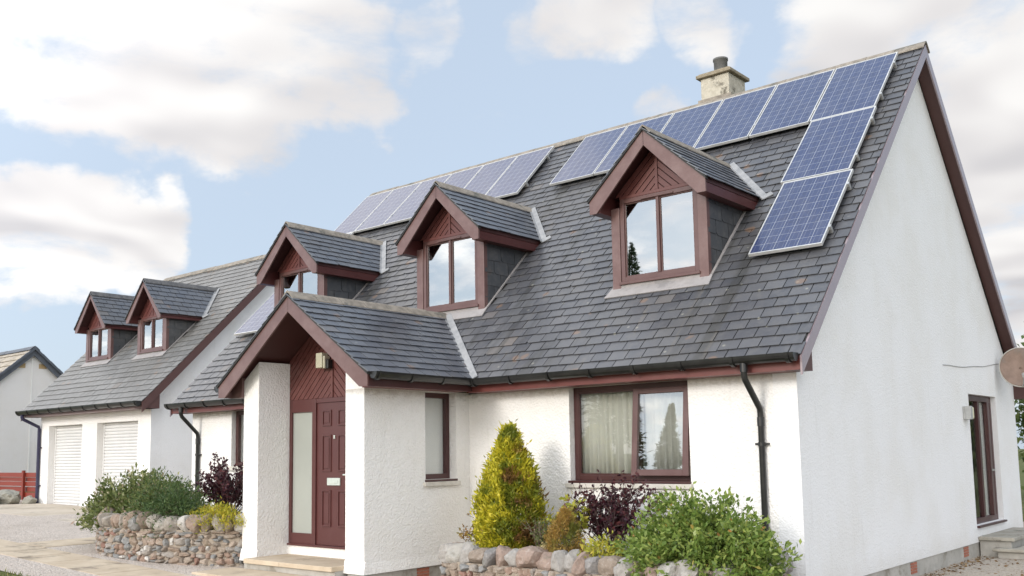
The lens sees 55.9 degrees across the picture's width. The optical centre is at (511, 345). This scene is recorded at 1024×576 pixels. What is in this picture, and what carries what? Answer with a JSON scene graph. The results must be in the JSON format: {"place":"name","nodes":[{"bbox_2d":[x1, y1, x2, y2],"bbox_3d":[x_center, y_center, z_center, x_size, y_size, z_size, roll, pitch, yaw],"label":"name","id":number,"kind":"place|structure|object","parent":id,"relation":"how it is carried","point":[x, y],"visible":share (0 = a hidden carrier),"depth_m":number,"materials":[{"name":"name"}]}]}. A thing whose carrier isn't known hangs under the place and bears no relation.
{"place":"outdoors","nodes":[
{"label":"outdoors","id":0,"kind":"place"},
{"bbox_2d":[23,537,95,547],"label":"side path","id":1,"kind":"structure","parent":0,"point":[67,542],"depth_m":16.16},
{"bbox_2d":[0,539,189,575],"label":"slab path","id":2,"kind":"structure","parent":0,"point":[82,563],"depth_m":13.92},
{"bbox_2d":[0,500,243,575],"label":"driveway","id":3,"kind":"structure","parent":0,"point":[19,528],"depth_m":16.33,"materials":[{"name":"grey gravel"}]},
{"bbox_2d":[0,489,20,499],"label":"boulder","id":4,"kind":"object","parent":3,"relation":"on","point":[17,493],"visible":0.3,"depth_m":26.08,"materials":[{"name":"grey stone"}]},
{"bbox_2d":[21,495,36,503],"bbox_3d":[-12.734,4.075,25.426,0.403,0.266,0.300,-1,-6,2],"label":"boulder","id":5,"kind":"object","parent":3,"relation":"on","point":[29,499],"visible":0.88,"depth_m":25.31,"materials":[{"name":"grey stone"}]},
{"bbox_2d":[94,505,243,566],"bbox_3d":[-4.843,2.968,15.206,3.721,0.886,2.648,-6,-8,40],"label":"stone planter","id":6,"kind":"object","parent":3,"relation":"on","point":[213,547],"visible":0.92,"depth_m":13.88,"materials":[{"name":"stone"}]},
{"bbox_2d":[71,462,207,532],"bbox_3d":[-5.945,2.485,15.594,3.221,1.235,1.877,-6,-8,40],"label":"feathery shrub","id":7,"kind":"object","parent":6,"relation":"on","point":[109,497],"visible":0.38,"depth_m":15.40,"materials":[{"name":"green plant"}]},
{"bbox_2d":[119,465,223,540],"bbox_3d":[-5.075,2.395,14.504,2.117,1.210,1.446,-6,-8,40],"label":"dark juniper","id":8,"kind":"object","parent":6,"relation":"on","point":[173,505],"visible":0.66,"depth_m":14.31,"materials":[{"name":"green plant"}]},
{"bbox_2d":[179,496,246,533],"bbox_3d":[-4.281,2.414,13.883,1.388,0.538,0.800,-6,-8,40],"label":"yellow heather","id":9,"kind":"object","parent":6,"relation":"on","point":[213,510],"visible":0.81,"depth_m":13.68,"materials":[{"name":"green plant"}]},
{"bbox_2d":[192,452,242,511],"bbox_3d":[-4.347,2.146,14.671,1.528,1.071,0.954,-6,-8,40],"label":"plum shrub","id":10,"kind":"object","parent":6,"relation":"on","point":[222,485],"visible":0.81,"depth_m":14.52,"materials":[{"name":"purple plant"}]},
{"bbox_2d":[0,449,1023,575],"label":"ground","id":11,"kind":"structure","parent":0,"point":[1021,466],"depth_m":40.52,"materials":[{"name":"green plant"}]},
{"bbox_2d":[0,569,30,575],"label":"lawn grass","id":12,"kind":"structure","parent":11,"relation":"on","point":[10,573],"depth_m":12.57,"materials":[{"name":"green plant"}]},
{"bbox_2d":[0,470,35,499],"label":"fence","id":13,"kind":"object","parent":11,"relation":"on","point":[7,480],"visible":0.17,"depth_m":27.75,"materials":[{"name":"red wood"}]},
{"bbox_2d":[0,346,62,486],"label":"neighbour house","id":14,"kind":"structure","parent":11,"relation":"on","point":[28,375],"depth_m":33.24,"materials":[{"name":"paint"}]},
{"bbox_2d":[0,502,92,522],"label":"garage apron","id":15,"kind":"object","parent":11,"relation":"on","point":[38,509],"visible":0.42,"depth_m":22.95,"materials":[{"name":"concrete"}]},
{"bbox_2d":[0,491,19,503],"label":"boulder","id":16,"kind":"object","parent":15,"relation":"on","point":[7,497],"visible":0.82,"depth_m":25.24,"materials":[{"name":"grey stone"}]},
{"bbox_2d":[15,254,273,506],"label":"garage","id":17,"kind":"structure","parent":11,"relation":"on","point":[153,347],"depth_m":24.19,"materials":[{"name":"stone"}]},
{"bbox_2d":[53,425,81,505],"bbox_3d":[-11.430,3.122,25.019,1.850,2.130,0.070,-6,-8,40],"label":"garage door","id":18,"kind":"structure","parent":17,"relation":"in","point":[68,439],"depth_m":25.12,"materials":[{"name":"white metal"}]},
{"bbox_2d":[102,421,137,489],"bbox_3d":[-9.387,2.900,23.299,1.970,2.130,0.070,-6,-8,40],"label":"garage door","id":19,"kind":"structure","parent":17,"relation":"in","point":[120,439],"depth_m":23.45,"materials":[{"name":"white metal"}]},
{"bbox_2d":[164,41,1023,575],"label":"house","id":20,"kind":"structure","parent":11,"relation":"on","point":[824,389],"depth_m":13.15,"materials":[{"name":"paint"}]},
{"bbox_2d":[228,411,243,470],"bbox_3d":[-4.573,1.657,16.984,1.240,1.065,0.210,-6,-8,40],"label":"window","id":21,"kind":"structure","parent":20,"relation":"in","point":[239,414],"depth_m":17.34,"materials":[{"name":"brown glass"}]},
{"bbox_2d":[234,293,273,335],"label":"solar panel","id":22,"kind":"object","parent":20,"relation":"attached to","point":[255,320],"visible":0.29,"depth_m":19.21,"materials":[{"name":"glass"}]},
{"bbox_2d":[316,353,331,368],"bbox_3d":[-2.617,0.207,13.422,0.225,0.225,0.122,-6,-8,40],"label":"porch light","id":23,"kind":"object","parent":20,"relation":"attached to","point":[323,360],"visible":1,"depth_m":13.38,"materials":[{"name":"beige plastic"}]},
{"bbox_2d":[316,401,345,546],"bbox_3d":[-2.421,1.746,13.207,0.841,1.959,0.117,-6,-8,40],"label":"front door","id":24,"kind":"structure","parent":20,"relation":"in","point":[331,416],"depth_m":13.28,"materials":[{"name":"red paint"}]},
{"bbox_2d":[335,190,392,233],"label":"solar panel","id":25,"kind":"object","parent":20,"relation":"attached to","point":[356,218],"visible":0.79,"depth_m":21.37,"materials":[{"name":"glass"}]},
{"bbox_2d":[354,182,421,232],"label":"solar panel","id":26,"kind":"object","parent":20,"relation":"attached to","point":[381,214],"visible":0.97,"depth_m":20.73,"materials":[{"name":"glass"}]},
{"bbox_2d":[383,174,451,225],"bbox_3d":[-1.946,-3.051,20.214,0.952,1.630,0.101,-6,-53,40],"label":"solar panel","id":27,"kind":"object","parent":20,"relation":"attached to","point":[406,209],"visible":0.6,"depth_m":20.20,"materials":[{"name":"glass"}]},
{"bbox_2d":[423,393,460,486],"bbox_3d":[-1.030,1.271,13.175,0.253,1.265,0.685,-6,-8,40],"label":"porch window","id":28,"kind":"structure","parent":20,"relation":"in","point":[437,456],"depth_m":13.32,"materials":[{"name":"brown glass"}]},
{"bbox_2d":[445,165,483,187],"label":"solar panel","id":29,"kind":"object","parent":20,"relation":"attached to","point":[462,179],"visible":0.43,"depth_m":19.86,"materials":[{"name":"glass"}]},
{"bbox_2d":[464,156,517,194],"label":"solar panel","id":30,"kind":"object","parent":20,"relation":"attached to","point":[485,179],"visible":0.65,"depth_m":19.16,"materials":[{"name":"glass"}]},
{"bbox_2d":[486,146,554,197],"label":"solar panel","id":31,"kind":"object","parent":20,"relation":"attached to","point":[517,175],"visible":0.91,"depth_m":18.41,"materials":[{"name":"glass"}]},
{"bbox_2d":[549,126,627,185],"bbox_3d":[1.406,-3.416,17.392,1.005,1.630,0.101,-6,-53,40],"label":"solar panel","id":32,"kind":"object","parent":20,"relation":"attached to","point":[588,156],"visible":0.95,"depth_m":17.32,"materials":[{"name":"glass"}]},
{"bbox_2d":[581,391,645,480],"bbox_3d":[1.270,1.136,12.267,0.970,1.160,0.078,-6,-8,40],"label":"curtain","id":33,"kind":"object","parent":20,"relation":"hanging from","point":[606,432],"visible":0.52,"depth_m":12.30,"materials":[{"name":"beige fabric"}]},
{"bbox_2d":[565,380,693,488],"bbox_3d":[1.438,1.110,11.918,1.840,1.280,0.225,-6,-8,40],"label":"window","id":34,"kind":"structure","parent":20,"relation":"in","point":[658,478],"depth_m":11.81,"materials":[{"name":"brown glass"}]},
{"bbox_2d":[594,113,673,175],"bbox_3d":[2.142,-3.496,16.772,1.005,1.630,0.101,-6,-53,40],"label":"solar panel","id":35,"kind":"object","parent":20,"relation":"attached to","point":[658,124],"visible":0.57,"depth_m":16.93,"materials":[{"name":"glass"}]},
{"bbox_2d":[644,392,682,468],"bbox_3d":[1.944,1.063,11.706,0.770,1.160,0.076,-6,-8,40],"label":"window pane","id":36,"kind":"object","parent":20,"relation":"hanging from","point":[664,423],"visible":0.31,"depth_m":11.78,"materials":[{"name":"clear glass"}]},
{"bbox_2d":[661,99,723,146],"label":"solar panel","id":37,"kind":"object","parent":20,"relation":"attached to","point":[688,126],"visible":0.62,"depth_m":16.23,"materials":[{"name":"glass"}]},
{"bbox_2d":[694,85,776,149],"bbox_3d":[3.615,-3.656,15.532,1.005,1.630,0.101,-6,-53,40],"label":"solar panel","id":38,"kind":"object","parent":20,"relation":"attached to","point":[735,118],"visible":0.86,"depth_m":15.46,"materials":[{"name":"glass"}]},
{"bbox_2d":[749,69,834,137],"bbox_3d":[4.352,-3.736,14.912,1.005,1.630,0.101,-6,-53,40],"label":"solar panel","id":39,"kind":"object","parent":20,"relation":"attached to","point":[792,104],"visible":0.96,"depth_m":14.84,"materials":[{"name":"glass"}]},
{"bbox_2d":[748,169,853,256],"bbox_3d":[3.682,-1.677,12.216,1.005,1.630,0.101,-6,-53,40],"label":"solar panel","id":40,"kind":"object","parent":20,"relation":"attached to","point":[801,213],"visible":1,"depth_m":12.14,"materials":[{"name":"glass"}]},
{"bbox_2d":[780,106,876,184],"bbox_3d":[4.378,-2.751,13.268,1.005,1.630,0.101,-6,-53,40],"label":"solar panel","id":41,"kind":"object","parent":20,"relation":"attached to","point":[831,144],"visible":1,"depth_m":13.21,"materials":[{"name":"glass"}]},
{"bbox_2d":[810,52,897,122],"bbox_3d":[5.088,-3.816,14.292,1.005,1.630,0.101,-6,-53,40],"label":"solar panel","id":42,"kind":"object","parent":20,"relation":"attached to","point":[855,86],"visible":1,"depth_m":14.24,"materials":[{"name":"glass"}]},
{"bbox_2d":[963,406,973,419],"bbox_3d":[7.192,1.052,15.177,0.119,0.210,0.220,-6,-8,40],"label":"wall lamp","id":43,"kind":"object","parent":20,"relation":"attached to","point":[968,412],"visible":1,"depth_m":15.10,"materials":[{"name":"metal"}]},
{"bbox_2d":[943,364,996,366],"bbox_3d":[7.623,0.299,15.870,0.011,0.236,3.501,-6,-8,40],"label":"aerial cable","id":44,"kind":"object","parent":20,"relation":"attached to","point":[972,366],"visible":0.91,"depth_m":15.84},
{"bbox_2d":[968,395,1006,527],"bbox_3d":[7.817,1.885,16.001,0.212,2.125,1.680,-6,-8,40],"label":"patio door","id":45,"kind":"structure","parent":20,"relation":"in","point":[982,410],"depth_m":16.36,"materials":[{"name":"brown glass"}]},
{"bbox_2d":[999,347,1023,386],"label":"satellite dish","id":46,"kind":"object","parent":20,"relation":"attached to","point":[1011,366],"visible":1,"depth_m":16.70,"materials":[{"name":"metal"}]},
{"bbox_2d":[438,540,793,575],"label":"stone planter","id":47,"kind":"object","parent":11,"relation":"on","point":[468,558],"visible":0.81,"depth_m":10.64,"materials":[{"name":"stone"}]},
{"bbox_2d":[456,511,478,541],"bbox_3d":[-0.464,2.313,12.165,0.468,0.545,0.378,-6,-8,40],"label":"straggly plant","id":48,"kind":"object","parent":47,"relation":"on","point":[467,532],"visible":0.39,"depth_m":12.13,"materials":[{"name":"beige plant"}]},
{"bbox_2d":[465,419,553,548],"bbox_3d":[-0.032,1.783,11.950,1.110,1.766,1.067,-1,-6,2],"label":"golden conifer","id":49,"kind":"object","parent":47,"relation":"on","point":[509,489],"visible":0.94,"depth_m":11.73,"materials":[{"name":"yellow plant"}]},
{"bbox_2d":[516,512,554,547],"bbox_3d":[0.371,2.215,11.264,0.419,0.516,0.534,4,-8,-38],"label":"grey leaved plant","id":50,"kind":"object","parent":47,"relation":"on","point":[537,527],"visible":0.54,"depth_m":11.28,"materials":[{"name":"green plant"}]},
{"bbox_2d":[519,539,552,550],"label":"straw tuft","id":51,"kind":"object","parent":47,"relation":"on","point":[543,546],"visible":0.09,"depth_m":10.92,"materials":[{"name":"beige plant"}]},
{"bbox_2d":[541,506,588,552],"bbox_3d":[0.574,2.126,10.861,0.538,0.664,0.524,-6,-8,40],"label":"copper conifer","id":52,"kind":"object","parent":47,"relation":"on","point":[563,522],"visible":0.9,"depth_m":10.78,"materials":[{"name":"orange plant"}]},
{"bbox_2d":[544,491,590,552],"bbox_3d":[0.703,2.084,11.277,0.416,0.765,0.667,3,-8,-35],"label":"yellow leaved plant","id":53,"kind":"object","parent":47,"relation":"on","point":[582,518],"visible":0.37,"depth_m":11.21,"materials":[{"name":"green plant"}]},
{"bbox_2d":[577,528,626,558],"bbox_3d":[0.944,2.205,10.347,0.720,0.513,0.572,-6,-8,40],"label":"lime shrub","id":54,"kind":"object","parent":47,"relation":"on","point":[597,548],"visible":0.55,"depth_m":10.30,"materials":[{"name":"yellow plant"}]},
{"bbox_2d":[564,469,665,554],"bbox_3d":[1.213,1.932,11.153,1.514,1.007,0.770,-6,-8,40],"label":"purple shrub","id":55,"kind":"object","parent":47,"relation":"on","point":[616,519],"visible":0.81,"depth_m":11.10,"materials":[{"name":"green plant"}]},
{"bbox_2d":[609,481,802,575],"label":"green shrub","id":56,"kind":"object","parent":47,"relation":"on","point":[698,535],"visible":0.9,"depth_m":9.53,"materials":[{"name":"green plant"}]},
{"bbox_2d":[919,522,1023,575],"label":"forecourt","id":57,"kind":"structure","parent":11,"relation":"on","point":[991,569],"depth_m":13.62,"materials":[{"name":"grey gravel"}]},
{"bbox_2d":[924,556,1023,575],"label":"leaf litter","id":58,"kind":"object","parent":57,"relation":"on","point":[948,570],"visible":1,"depth_m":13.92,"materials":[{"name":"brown plant"}]},
{"bbox_2d":[1014,335,1023,489],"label":"broadleaf tree","id":59,"kind":"object","parent":11,"relation":"on","point":[1018,415],"visible":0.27,"depth_m":29.78,"materials":[{"name":"green plant"}]},
{"bbox_2d":[0,0,1023,448],"label":"sky","id":60,"kind":"structure","parent":0,"point":[140,139],"materials":[{"name":"blue"}]},
{"bbox_2d":[979,527,1023,558],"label":"patio steps","id":61,"kind":"structure","parent":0,"point":[1008,543],"depth_m":15.10,"materials":[{"name":"concrete"}]}
]}

